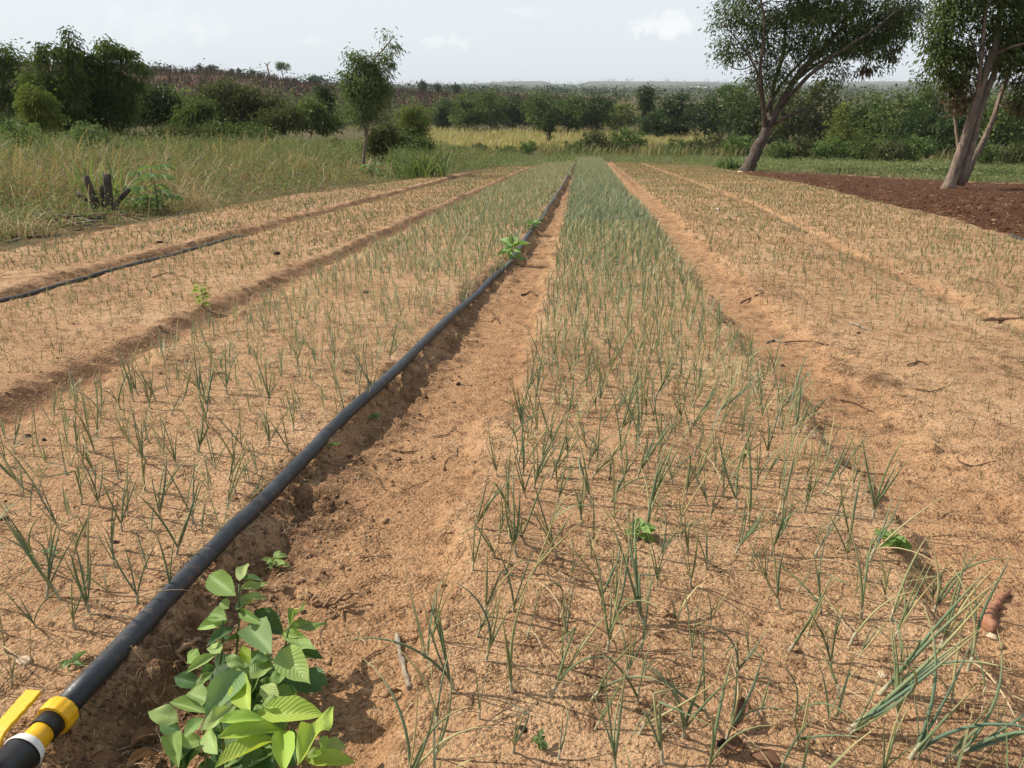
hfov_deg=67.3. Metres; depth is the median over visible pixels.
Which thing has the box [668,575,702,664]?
onion plant
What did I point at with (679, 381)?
onion plant
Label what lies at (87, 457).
onion plant
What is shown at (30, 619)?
onion plant
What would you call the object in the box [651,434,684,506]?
onion plant
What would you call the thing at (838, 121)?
thicket
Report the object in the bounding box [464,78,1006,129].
valley woods
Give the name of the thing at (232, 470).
onion plant
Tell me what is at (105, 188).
cut stump
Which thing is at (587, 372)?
onion plant
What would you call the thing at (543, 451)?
onion plant
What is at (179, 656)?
root piece
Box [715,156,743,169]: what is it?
leafy tuft
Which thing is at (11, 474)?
onion plant
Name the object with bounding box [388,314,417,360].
onion plant
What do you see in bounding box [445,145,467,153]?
strip shrub
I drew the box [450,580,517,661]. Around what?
onion plant
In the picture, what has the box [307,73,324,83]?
skyline tree
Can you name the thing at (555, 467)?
onion plant
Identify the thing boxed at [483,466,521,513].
onion plant
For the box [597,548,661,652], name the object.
onion plant
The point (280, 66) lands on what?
hill tree
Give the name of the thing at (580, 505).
onion plant
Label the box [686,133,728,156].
strip shrub
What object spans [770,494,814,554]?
onion plant
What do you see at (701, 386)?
onion plant
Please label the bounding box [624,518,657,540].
weed seedling
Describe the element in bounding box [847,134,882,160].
strip shrub
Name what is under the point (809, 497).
onion plant
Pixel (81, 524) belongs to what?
onion plant
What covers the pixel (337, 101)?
hillfoot woods
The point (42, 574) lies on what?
onion plant
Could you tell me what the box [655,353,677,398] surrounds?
onion plant
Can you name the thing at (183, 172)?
straw clump
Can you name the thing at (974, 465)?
dark twig
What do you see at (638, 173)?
onion seedlings
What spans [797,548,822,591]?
onion plant
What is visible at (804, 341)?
dark twig
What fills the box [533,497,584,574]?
onion plant
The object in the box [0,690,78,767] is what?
ball valve
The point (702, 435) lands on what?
onion plant
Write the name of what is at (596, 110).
valley tree
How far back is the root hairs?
3.06 m
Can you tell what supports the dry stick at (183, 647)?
on the dirt path
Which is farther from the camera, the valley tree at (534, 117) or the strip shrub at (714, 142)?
the valley tree at (534, 117)
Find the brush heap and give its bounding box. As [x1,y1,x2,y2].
[0,211,196,230]
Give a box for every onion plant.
[0,452,21,488]
[0,515,41,558]
[0,615,27,665]
[0,639,26,684]
[1,408,37,444]
[1,506,35,561]
[1,511,60,600]
[1,587,65,627]
[1,622,32,690]
[2,444,65,497]
[13,403,25,444]
[28,474,74,530]
[29,499,84,597]
[35,464,110,504]
[40,390,80,452]
[44,522,54,548]
[46,423,67,475]
[47,545,134,629]
[48,492,103,564]
[53,510,89,536]
[60,530,90,613]
[67,433,119,498]
[68,388,95,453]
[69,439,97,475]
[71,367,108,418]
[72,360,144,408]
[72,406,84,468]
[77,374,103,437]
[79,457,102,506]
[86,503,88,588]
[88,447,131,516]
[92,509,116,567]
[100,465,140,531]
[100,527,199,603]
[109,491,117,550]
[113,393,146,463]
[116,332,143,394]
[116,346,134,401]
[120,349,138,395]
[122,360,170,408]
[127,395,156,448]
[130,393,201,414]
[133,356,155,401]
[133,414,148,490]
[134,474,219,555]
[135,417,156,456]
[143,461,174,506]
[144,450,166,518]
[147,411,177,474]
[153,526,177,582]
[155,450,210,523]
[162,453,194,493]
[168,342,200,395]
[181,409,213,452]
[182,360,196,400]
[191,354,218,410]
[193,394,207,428]
[201,410,242,465]
[201,492,209,532]
[208,355,218,389]
[209,344,242,394]
[214,396,246,449]
[226,436,279,534]
[228,437,254,480]
[229,451,266,493]
[251,460,272,500]
[253,401,292,446]
[254,353,282,404]
[259,403,267,440]
[264,327,319,366]
[265,406,289,451]
[285,376,294,429]
[285,398,323,418]
[317,321,334,367]
[327,373,346,412]
[344,593,454,693]
[350,346,380,385]
[362,658,502,767]
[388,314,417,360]
[394,643,452,729]
[430,566,494,643]
[431,660,513,733]
[436,677,451,758]
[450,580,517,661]
[455,526,496,558]
[464,592,507,637]
[465,501,484,570]
[472,612,627,730]
[475,470,511,528]
[476,484,557,556]
[479,700,533,753]
[481,426,521,479]
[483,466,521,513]
[483,548,530,616]
[493,540,551,612]
[494,417,546,473]
[495,469,522,556]
[497,391,533,422]
[497,494,512,542]
[500,459,553,544]
[501,573,531,693]
[505,525,541,572]
[508,376,532,431]
[508,384,544,440]
[510,439,541,497]
[515,395,558,475]
[518,409,555,461]
[523,308,572,361]
[524,380,540,432]
[525,323,558,362]
[526,349,555,392]
[526,586,547,671]
[530,384,594,448]
[531,640,670,701]
[533,427,566,488]
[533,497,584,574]
[534,352,557,379]
[535,340,551,375]
[535,582,565,617]
[536,341,545,398]
[540,403,569,462]
[550,404,593,477]
[550,452,575,487]
[551,373,572,403]
[553,534,640,604]
[554,348,595,385]
[557,449,578,503]
[557,697,571,760]
[562,575,575,642]
[563,392,586,446]
[565,386,625,426]
[565,414,579,455]
[566,373,585,417]
[569,537,589,581]
[570,469,597,526]
[574,352,606,391]
[575,429,609,519]
[582,342,604,374]
[582,423,627,469]
[584,363,604,409]
[585,386,599,416]
[585,431,667,501]
[588,341,610,384]
[588,353,615,407]
[589,323,639,364]
[591,664,626,767]
[592,426,639,478]
[593,531,632,583]
[594,358,646,411]
[594,662,626,729]
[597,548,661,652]
[597,633,656,703]
[598,357,611,397]
[605,371,651,418]
[606,327,636,372]
[606,586,659,676]
[607,507,644,546]
[609,401,673,461]
[610,507,672,626]
[610,527,631,618]
[612,373,649,444]
[613,396,642,458]
[618,309,658,359]
[618,388,660,434]
[618,420,669,466]
[618,684,723,764]
[626,639,739,738]
[627,498,643,565]
[628,328,640,375]
[628,396,652,426]
[629,346,645,384]
[630,532,669,591]
[633,324,667,357]
[633,329,649,362]
[635,358,650,413]
[636,619,709,733]
[637,414,679,477]
[637,633,668,675]
[638,679,719,735]
[639,366,644,426]
[640,441,667,522]
[640,568,655,650]
[642,464,662,492]
[644,349,655,383]
[649,383,659,437]
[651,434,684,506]
[653,346,704,393]
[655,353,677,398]
[656,498,701,559]
[659,445,697,484]
[660,313,665,355]
[661,356,690,393]
[663,416,682,468]
[664,500,695,538]
[668,442,719,494]
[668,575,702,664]
[669,374,693,420]
[674,365,703,404]
[677,514,700,587]
[677,586,733,624]
[679,451,708,506]
[679,459,718,524]
[684,511,705,553]
[685,348,697,388]
[689,473,736,529]
[689,623,771,677]
[692,367,713,407]
[692,387,723,428]
[692,411,747,456]
[693,517,725,569]
[695,433,712,483]
[697,449,775,496]
[698,370,730,421]
[707,412,729,456]
[708,523,770,569]
[708,642,780,767]
[715,431,749,508]
[716,364,741,406]
[716,374,763,414]
[718,372,752,427]
[719,429,760,484]
[719,432,769,520]
[720,717,813,767]
[725,648,799,740]
[729,337,752,369]
[729,493,770,532]
[730,500,775,552]
[731,450,754,477]
[740,400,747,440]
[741,405,775,468]
[741,614,749,658]
[742,500,813,523]
[745,531,779,586]
[748,397,791,458]
[748,512,787,609]
[751,676,773,717]
[755,321,786,374]
[755,428,787,485]
[761,436,794,479]
[768,392,803,424]
[768,485,794,538]
[769,547,853,614]
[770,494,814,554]
[772,659,858,729]
[777,362,823,391]
[780,366,816,410]
[782,437,798,509]
[784,447,822,512]
[786,461,863,553]
[788,571,832,651]
[790,668,861,750]
[792,519,899,581]
[793,376,847,432]
[794,349,812,395]
[797,384,822,437]
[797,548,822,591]
[801,503,838,543]
[801,591,918,645]
[803,439,830,485]
[803,455,838,504]
[806,595,839,635]
[807,603,847,671]
[809,632,895,720]
[814,500,848,556]
[819,530,833,569]
[822,431,855,506]
[826,512,864,530]
[827,430,871,480]
[828,515,852,558]
[829,422,868,470]
[836,464,858,515]
[846,593,989,730]
[848,522,876,619]
[848,667,901,735]
[850,615,901,657]
[851,439,876,490]
[853,433,908,517]
[865,540,913,601]
[869,487,965,588]
[877,567,1020,695]
[880,535,927,620]
[882,691,920,767]
[889,621,973,722]
[893,557,936,639]
[900,536,1018,613]
[900,652,916,683]
[901,607,968,703]
[907,601,1023,759]
[910,677,979,759]
[917,561,950,602]
[938,545,1000,647]
[942,698,991,761]
[946,629,1023,700]
[948,554,1023,739]
[951,630,1023,760]
[997,696,1009,734]
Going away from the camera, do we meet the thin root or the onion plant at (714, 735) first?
the onion plant at (714, 735)
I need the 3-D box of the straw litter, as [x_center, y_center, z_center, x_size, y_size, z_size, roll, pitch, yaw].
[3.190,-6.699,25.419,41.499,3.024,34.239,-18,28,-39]
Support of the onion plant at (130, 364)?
on the planting bed at (30, 592)
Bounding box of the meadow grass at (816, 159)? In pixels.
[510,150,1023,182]
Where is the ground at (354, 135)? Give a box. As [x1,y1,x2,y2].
[0,81,1023,251]
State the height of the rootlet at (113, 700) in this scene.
0.075 m
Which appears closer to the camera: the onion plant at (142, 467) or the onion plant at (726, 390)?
the onion plant at (142, 467)
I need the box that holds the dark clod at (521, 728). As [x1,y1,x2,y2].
[519,725,526,732]
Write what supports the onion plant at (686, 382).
on the planting bed at (585, 744)
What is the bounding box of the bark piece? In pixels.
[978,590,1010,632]
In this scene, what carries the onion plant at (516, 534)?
on the planting bed at (585, 744)
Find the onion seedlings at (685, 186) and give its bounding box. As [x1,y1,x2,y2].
[0,161,1023,340]
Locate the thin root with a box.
[377,476,426,490]
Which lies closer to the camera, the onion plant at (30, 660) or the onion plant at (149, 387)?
the onion plant at (30, 660)
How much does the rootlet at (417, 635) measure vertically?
0.010 m
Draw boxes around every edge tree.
[755,89,816,146]
[785,76,857,142]
[821,101,867,155]
[844,86,893,143]
[861,89,932,149]
[884,102,950,154]
[902,80,945,135]
[919,101,990,153]
[954,89,1023,152]
[997,99,1023,148]
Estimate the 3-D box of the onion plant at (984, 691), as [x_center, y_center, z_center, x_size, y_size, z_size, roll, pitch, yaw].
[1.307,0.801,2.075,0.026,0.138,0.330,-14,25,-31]
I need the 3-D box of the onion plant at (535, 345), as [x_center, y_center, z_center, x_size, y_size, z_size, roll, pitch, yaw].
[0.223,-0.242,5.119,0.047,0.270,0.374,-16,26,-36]
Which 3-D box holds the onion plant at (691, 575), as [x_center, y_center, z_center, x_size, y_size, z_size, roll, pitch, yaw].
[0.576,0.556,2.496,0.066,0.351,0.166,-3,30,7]
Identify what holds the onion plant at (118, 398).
on the planting bed at (30, 592)
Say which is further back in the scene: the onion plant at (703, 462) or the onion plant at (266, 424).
the onion plant at (266, 424)
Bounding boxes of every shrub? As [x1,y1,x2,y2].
[59,118,126,155]
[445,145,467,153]
[469,143,490,153]
[491,145,518,153]
[519,139,537,154]
[560,139,583,151]
[576,128,613,152]
[607,125,648,153]
[662,137,691,153]
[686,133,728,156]
[717,132,755,155]
[763,139,797,159]
[785,134,824,159]
[810,134,851,160]
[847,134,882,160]
[868,137,916,161]
[897,132,938,161]
[976,140,1005,164]
[991,140,1023,165]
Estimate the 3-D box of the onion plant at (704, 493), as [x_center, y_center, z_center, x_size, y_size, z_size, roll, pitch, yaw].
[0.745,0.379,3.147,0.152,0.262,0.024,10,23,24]
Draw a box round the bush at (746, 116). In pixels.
[713,93,773,146]
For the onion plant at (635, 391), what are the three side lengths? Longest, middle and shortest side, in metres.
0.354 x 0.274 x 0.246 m
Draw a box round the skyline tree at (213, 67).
[203,64,218,70]
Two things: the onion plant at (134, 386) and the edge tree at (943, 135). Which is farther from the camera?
the edge tree at (943, 135)
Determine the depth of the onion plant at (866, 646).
2.23 m
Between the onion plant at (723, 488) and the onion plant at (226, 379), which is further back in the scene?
the onion plant at (226, 379)
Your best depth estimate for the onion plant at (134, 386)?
4.32 m
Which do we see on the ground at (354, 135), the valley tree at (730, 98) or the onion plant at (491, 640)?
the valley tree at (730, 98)
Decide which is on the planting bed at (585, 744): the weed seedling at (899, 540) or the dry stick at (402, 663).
the weed seedling at (899, 540)
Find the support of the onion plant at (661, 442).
on the planting bed at (585, 744)
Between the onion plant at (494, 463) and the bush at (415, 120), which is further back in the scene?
the bush at (415, 120)
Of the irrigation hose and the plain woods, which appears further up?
the plain woods
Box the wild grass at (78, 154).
[0,120,525,244]
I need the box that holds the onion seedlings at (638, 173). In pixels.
[0,161,1023,492]
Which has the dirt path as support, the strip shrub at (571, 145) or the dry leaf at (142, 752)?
the dry leaf at (142, 752)
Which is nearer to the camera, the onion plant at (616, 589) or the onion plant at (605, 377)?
the onion plant at (616, 589)
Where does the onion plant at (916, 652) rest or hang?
on the planting bed at (585, 744)
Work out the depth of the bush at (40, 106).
35.66 m
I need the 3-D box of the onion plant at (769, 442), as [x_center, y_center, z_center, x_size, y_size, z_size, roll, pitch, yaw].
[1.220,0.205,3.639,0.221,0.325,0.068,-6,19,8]
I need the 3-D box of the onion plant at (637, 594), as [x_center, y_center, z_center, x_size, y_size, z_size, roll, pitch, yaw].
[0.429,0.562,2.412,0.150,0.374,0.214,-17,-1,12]
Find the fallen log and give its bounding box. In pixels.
[29,211,105,222]
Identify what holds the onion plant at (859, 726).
on the planting bed at (585, 744)
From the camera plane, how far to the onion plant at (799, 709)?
1.95 m
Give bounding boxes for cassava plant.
[121,194,170,210]
[127,164,183,213]
[356,162,383,176]
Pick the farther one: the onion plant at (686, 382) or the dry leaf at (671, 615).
the onion plant at (686, 382)
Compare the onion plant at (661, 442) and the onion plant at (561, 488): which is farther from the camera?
the onion plant at (661, 442)
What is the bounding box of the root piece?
[175,651,188,666]
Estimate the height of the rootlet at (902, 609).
0.089 m
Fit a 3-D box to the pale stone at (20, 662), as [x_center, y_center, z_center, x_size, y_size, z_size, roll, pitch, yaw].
[-1.352,0.765,2.128,0.047,0.015,0.036,14,25,32]
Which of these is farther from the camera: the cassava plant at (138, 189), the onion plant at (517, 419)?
the cassava plant at (138, 189)
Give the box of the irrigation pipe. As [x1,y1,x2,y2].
[60,162,575,710]
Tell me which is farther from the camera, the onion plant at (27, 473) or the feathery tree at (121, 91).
the feathery tree at (121, 91)
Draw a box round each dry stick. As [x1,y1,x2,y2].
[175,636,201,653]
[394,632,411,690]
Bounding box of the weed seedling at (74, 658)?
[58,650,87,669]
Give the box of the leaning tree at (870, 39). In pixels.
[697,0,936,170]
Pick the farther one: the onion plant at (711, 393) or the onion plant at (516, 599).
the onion plant at (711, 393)
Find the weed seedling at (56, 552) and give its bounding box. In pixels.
[41,546,59,556]
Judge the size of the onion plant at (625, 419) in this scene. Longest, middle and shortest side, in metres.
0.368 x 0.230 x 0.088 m
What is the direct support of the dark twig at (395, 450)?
on the dirt path
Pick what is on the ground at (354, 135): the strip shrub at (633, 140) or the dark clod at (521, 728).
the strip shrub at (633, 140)
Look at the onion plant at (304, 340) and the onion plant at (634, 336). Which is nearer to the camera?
the onion plant at (304, 340)
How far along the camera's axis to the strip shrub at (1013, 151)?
60.04 m
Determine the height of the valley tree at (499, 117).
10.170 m
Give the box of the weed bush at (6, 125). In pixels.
[0,118,43,153]
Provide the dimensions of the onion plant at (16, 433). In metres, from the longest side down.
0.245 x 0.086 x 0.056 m
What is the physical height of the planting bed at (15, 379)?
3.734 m
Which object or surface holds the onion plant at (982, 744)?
on the planting bed at (585, 744)
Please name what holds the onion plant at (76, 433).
on the planting bed at (30, 592)
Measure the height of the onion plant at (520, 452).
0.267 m
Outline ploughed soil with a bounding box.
[743,171,1023,237]
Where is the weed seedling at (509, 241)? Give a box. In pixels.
[496,235,530,260]
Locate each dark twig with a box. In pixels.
[361,555,391,558]
[362,648,384,661]
[391,448,416,452]
[740,292,763,303]
[782,340,828,344]
[839,398,872,411]
[847,466,883,474]
[907,360,927,365]
[917,387,944,391]
[958,460,995,466]
[980,316,1022,320]
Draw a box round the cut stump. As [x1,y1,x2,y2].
[75,174,130,215]
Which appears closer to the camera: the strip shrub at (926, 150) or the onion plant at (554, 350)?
the onion plant at (554, 350)
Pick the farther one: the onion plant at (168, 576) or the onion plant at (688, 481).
the onion plant at (688, 481)
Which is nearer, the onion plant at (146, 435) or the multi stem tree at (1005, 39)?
the onion plant at (146, 435)
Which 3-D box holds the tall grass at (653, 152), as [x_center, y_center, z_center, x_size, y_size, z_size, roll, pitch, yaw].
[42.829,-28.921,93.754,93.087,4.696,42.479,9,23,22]
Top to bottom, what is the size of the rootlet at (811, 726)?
0.007 m
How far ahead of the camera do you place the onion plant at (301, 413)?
3.95 m
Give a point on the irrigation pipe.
(84, 686)
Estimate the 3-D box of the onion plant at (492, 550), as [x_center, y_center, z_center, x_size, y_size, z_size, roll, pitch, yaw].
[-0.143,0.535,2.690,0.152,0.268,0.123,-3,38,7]
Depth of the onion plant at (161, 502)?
2.86 m
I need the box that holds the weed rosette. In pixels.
[368,413,381,419]
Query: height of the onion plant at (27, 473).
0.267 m
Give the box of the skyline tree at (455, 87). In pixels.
[451,83,460,93]
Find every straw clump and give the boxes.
[0,203,98,241]
[134,135,214,202]
[139,171,250,212]
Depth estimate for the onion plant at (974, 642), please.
2.15 m
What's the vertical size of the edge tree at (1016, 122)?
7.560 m
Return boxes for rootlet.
[93,694,134,711]
[115,744,160,751]
[403,612,430,640]
[639,724,689,748]
[783,718,846,738]
[880,599,930,616]
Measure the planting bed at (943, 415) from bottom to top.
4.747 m
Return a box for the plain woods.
[16,53,1023,107]
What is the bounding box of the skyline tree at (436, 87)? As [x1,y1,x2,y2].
[433,83,441,92]
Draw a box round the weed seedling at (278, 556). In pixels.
[260,551,290,568]
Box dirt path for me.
[0,162,1023,767]
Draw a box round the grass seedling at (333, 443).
[326,442,339,446]
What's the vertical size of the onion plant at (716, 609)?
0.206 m
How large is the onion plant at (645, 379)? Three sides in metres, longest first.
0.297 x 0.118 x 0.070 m
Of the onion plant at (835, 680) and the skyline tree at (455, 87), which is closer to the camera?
the onion plant at (835, 680)
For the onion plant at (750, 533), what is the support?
on the planting bed at (585, 744)
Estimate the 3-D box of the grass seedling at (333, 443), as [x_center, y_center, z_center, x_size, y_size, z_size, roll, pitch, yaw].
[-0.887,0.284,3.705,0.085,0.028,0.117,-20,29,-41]
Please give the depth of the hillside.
316.87 m
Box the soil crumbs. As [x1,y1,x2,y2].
[0,219,1023,767]
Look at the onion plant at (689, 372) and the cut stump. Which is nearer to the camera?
the onion plant at (689, 372)
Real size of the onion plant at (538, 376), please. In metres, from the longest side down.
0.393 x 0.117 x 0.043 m
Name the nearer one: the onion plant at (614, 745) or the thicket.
the onion plant at (614, 745)
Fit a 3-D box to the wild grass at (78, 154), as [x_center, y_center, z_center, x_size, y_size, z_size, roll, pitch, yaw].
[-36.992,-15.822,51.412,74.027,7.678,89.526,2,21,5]
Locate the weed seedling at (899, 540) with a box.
[875,529,912,551]
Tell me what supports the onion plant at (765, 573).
on the planting bed at (585, 744)
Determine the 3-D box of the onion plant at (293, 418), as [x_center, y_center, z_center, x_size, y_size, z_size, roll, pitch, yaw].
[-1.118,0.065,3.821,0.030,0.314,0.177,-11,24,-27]
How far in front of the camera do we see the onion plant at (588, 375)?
4.59 m
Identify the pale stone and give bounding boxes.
[15,656,29,665]
[877,671,887,678]
[985,632,998,639]
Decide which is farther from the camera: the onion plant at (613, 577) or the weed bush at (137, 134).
the weed bush at (137, 134)
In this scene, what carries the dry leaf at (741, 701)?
on the planting bed at (585, 744)
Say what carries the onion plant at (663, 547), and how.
on the planting bed at (585, 744)
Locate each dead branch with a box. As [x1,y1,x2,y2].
[1,233,59,237]
[8,224,92,242]
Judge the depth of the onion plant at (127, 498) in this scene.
2.91 m
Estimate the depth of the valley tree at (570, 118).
168.20 m
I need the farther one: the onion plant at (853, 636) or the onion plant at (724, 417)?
the onion plant at (724, 417)
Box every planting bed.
[0,166,532,398]
[0,166,573,759]
[0,172,472,292]
[377,180,1023,767]
[610,162,1023,511]
[642,163,1023,325]
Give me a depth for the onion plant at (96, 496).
3.00 m
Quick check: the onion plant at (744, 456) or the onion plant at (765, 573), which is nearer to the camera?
the onion plant at (765, 573)
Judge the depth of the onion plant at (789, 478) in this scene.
3.11 m
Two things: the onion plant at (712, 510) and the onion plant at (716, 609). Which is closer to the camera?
the onion plant at (716, 609)
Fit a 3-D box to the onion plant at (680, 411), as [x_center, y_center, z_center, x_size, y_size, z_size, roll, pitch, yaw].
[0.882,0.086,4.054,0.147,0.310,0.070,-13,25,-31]
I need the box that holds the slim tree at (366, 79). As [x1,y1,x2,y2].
[331,26,409,173]
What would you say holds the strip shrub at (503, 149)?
on the ground at (354, 135)
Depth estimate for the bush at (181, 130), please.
45.48 m
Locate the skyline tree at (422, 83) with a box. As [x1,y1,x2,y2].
[418,78,428,91]
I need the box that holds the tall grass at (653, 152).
[539,138,1019,160]
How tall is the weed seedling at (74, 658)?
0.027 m
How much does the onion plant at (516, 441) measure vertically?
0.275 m
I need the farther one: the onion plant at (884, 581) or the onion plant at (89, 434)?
the onion plant at (89, 434)
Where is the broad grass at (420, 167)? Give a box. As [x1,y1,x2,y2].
[384,139,470,178]
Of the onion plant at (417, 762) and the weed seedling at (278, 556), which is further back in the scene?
the weed seedling at (278, 556)
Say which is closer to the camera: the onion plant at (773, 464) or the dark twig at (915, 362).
the onion plant at (773, 464)
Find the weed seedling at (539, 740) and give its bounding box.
[531,728,548,749]
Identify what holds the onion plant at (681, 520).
on the planting bed at (585, 744)
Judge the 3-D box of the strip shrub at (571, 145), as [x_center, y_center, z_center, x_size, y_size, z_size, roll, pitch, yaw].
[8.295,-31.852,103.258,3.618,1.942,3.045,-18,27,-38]
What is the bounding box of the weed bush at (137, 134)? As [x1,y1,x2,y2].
[129,130,147,142]
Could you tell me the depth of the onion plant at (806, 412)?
3.85 m
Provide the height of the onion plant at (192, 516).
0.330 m
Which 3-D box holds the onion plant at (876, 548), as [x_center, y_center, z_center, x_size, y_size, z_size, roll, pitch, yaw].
[1.440,0.535,2.673,0.196,0.347,0.334,20,5,-3]
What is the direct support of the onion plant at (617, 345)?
on the planting bed at (585, 744)
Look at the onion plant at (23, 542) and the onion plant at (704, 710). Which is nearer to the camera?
the onion plant at (704, 710)
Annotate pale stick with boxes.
[765,339,785,344]
[799,421,839,467]
[849,321,865,329]
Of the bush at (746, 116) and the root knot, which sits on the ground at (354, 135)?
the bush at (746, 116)
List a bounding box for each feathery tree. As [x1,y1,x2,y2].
[0,38,35,123]
[11,25,97,137]
[69,48,112,129]
[89,33,158,142]
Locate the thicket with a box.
[722,112,1009,148]
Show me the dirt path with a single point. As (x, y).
(380, 742)
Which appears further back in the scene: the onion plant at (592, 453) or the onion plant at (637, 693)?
the onion plant at (592, 453)
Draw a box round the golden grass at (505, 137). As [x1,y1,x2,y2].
[422,125,717,149]
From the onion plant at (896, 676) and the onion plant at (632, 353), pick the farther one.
the onion plant at (632, 353)
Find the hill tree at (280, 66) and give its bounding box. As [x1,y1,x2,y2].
[274,61,290,80]
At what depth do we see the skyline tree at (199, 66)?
374.49 m
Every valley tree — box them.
[432,105,449,129]
[433,97,456,129]
[445,89,494,129]
[465,87,515,130]
[499,94,531,127]
[519,85,565,132]
[552,92,589,132]
[575,92,616,129]
[601,102,641,130]
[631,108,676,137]
[634,83,657,119]
[646,96,682,136]
[666,92,698,136]
[674,94,734,136]
[708,81,753,136]
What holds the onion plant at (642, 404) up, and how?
on the planting bed at (585, 744)
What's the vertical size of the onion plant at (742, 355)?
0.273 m
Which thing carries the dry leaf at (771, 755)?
on the planting bed at (585, 744)
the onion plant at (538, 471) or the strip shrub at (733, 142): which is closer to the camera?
the onion plant at (538, 471)
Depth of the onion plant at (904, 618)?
2.32 m
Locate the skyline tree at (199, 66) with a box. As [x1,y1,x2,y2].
[195,63,202,70]
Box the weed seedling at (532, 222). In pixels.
[526,219,541,227]
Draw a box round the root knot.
[309,592,362,620]
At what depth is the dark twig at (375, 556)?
2.87 m
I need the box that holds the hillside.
[0,66,627,117]
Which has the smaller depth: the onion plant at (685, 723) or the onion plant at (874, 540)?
the onion plant at (685, 723)
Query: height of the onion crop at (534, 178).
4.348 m
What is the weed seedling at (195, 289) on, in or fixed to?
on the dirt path
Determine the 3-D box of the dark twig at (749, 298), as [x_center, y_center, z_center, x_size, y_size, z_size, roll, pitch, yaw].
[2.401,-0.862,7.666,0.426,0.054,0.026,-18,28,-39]
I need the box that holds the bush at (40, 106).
[6,81,69,139]
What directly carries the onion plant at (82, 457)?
on the planting bed at (30, 592)
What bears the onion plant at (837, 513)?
on the planting bed at (585, 744)
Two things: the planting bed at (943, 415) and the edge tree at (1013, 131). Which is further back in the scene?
the edge tree at (1013, 131)
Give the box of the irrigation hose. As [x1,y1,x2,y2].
[0,235,247,302]
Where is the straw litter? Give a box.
[0,172,1023,767]
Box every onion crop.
[0,160,574,598]
[405,211,1023,767]
[558,156,660,226]
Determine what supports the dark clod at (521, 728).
on the planting bed at (585, 744)
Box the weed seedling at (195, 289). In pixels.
[189,283,209,308]
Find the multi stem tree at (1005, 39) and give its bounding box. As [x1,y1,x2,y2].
[892,0,1023,188]
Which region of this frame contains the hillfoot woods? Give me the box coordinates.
[0,67,511,128]
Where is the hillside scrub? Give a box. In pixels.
[1,58,617,126]
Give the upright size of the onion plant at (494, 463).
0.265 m
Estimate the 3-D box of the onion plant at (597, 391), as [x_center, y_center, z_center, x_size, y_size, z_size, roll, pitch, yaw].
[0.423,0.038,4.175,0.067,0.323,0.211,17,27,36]
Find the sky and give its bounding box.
[0,0,1022,84]
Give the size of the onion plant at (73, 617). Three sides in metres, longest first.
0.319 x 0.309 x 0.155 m
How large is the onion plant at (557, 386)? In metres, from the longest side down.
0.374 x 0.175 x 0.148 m
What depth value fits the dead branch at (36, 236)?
12.42 m
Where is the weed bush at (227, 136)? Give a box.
[223,133,239,148]
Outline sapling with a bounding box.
[540,111,555,140]
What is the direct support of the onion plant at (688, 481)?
on the planting bed at (585, 744)
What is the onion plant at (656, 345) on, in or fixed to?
on the planting bed at (585, 744)
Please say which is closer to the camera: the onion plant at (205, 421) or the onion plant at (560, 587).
the onion plant at (560, 587)
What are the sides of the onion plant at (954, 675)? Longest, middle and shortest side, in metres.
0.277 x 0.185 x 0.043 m
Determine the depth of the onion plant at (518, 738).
1.83 m
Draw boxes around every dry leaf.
[126,747,158,766]
[128,726,157,751]
[389,688,402,696]
[652,631,666,639]
[662,613,678,621]
[718,733,745,756]
[733,697,748,731]
[748,749,781,767]
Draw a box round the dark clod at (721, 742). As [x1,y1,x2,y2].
[716,738,725,746]
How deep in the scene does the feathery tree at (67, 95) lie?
40.97 m
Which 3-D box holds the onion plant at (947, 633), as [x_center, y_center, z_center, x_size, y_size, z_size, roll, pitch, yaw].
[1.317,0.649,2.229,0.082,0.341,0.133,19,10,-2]
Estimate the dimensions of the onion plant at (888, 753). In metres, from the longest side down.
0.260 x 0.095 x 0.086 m
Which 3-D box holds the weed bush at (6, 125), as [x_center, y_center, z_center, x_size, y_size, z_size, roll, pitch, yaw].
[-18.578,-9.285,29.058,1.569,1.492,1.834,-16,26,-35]
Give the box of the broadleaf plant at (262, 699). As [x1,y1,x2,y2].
[148,563,355,767]
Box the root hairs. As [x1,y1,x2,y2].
[0,173,1023,767]
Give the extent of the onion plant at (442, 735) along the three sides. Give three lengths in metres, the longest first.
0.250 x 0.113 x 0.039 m

